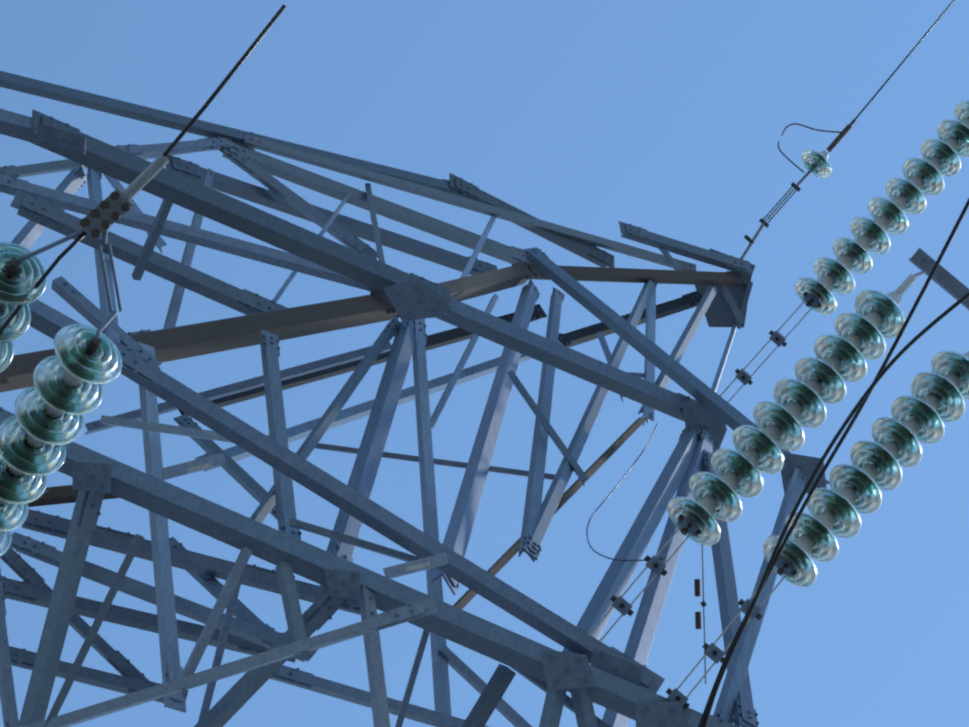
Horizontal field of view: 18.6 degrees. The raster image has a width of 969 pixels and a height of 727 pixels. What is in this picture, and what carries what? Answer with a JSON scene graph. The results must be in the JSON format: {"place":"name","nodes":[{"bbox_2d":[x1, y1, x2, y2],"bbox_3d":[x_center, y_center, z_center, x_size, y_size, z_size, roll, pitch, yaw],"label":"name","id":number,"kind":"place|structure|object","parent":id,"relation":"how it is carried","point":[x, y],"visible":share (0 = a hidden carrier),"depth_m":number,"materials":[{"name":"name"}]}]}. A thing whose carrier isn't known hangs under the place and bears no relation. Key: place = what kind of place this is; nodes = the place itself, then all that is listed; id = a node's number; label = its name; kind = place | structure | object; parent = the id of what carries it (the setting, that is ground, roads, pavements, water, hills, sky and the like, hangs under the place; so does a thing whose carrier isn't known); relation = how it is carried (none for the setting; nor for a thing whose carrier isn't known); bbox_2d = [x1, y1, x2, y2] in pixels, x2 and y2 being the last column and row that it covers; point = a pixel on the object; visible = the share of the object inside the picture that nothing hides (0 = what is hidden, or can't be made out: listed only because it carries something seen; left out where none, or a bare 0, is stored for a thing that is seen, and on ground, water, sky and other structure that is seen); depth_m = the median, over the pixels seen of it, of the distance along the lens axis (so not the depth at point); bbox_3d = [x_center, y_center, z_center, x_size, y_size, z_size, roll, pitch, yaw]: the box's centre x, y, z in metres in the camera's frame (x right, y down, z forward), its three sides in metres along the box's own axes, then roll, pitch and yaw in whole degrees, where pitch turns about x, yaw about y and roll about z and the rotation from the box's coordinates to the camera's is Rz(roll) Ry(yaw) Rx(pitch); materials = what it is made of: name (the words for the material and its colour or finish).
{"place":"outdoors","nodes":[
{"label":"outdoors","id":0,"kind":"place"},
{"bbox_2d":[0,0,968,726],"label":"sky","id":1,"kind":"structure","parent":0,"point":[667,118],"materials":[{"name":"blue"}]},
{"label":"ground","id":2,"kind":"structure","parent":0,"visible":0},
{"bbox_2d":[0,0,968,726],"bbox_3d":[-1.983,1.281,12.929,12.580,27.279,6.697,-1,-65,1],"label":"transmission tower","id":3,"kind":"structure","parent":2,"relation":"on","point":[586,668],"depth_m":15.31,"materials":[{"name":"metal"}]},
{"bbox_2d":[0,101,968,586],"bbox_3d":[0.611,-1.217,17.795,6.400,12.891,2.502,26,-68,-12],"label":"insulators","id":4,"kind":"object","parent":3,"relation":"attached to","point":[42,427],"visible":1,"depth_m":13.92,"materials":[{"name":"teal glass"}]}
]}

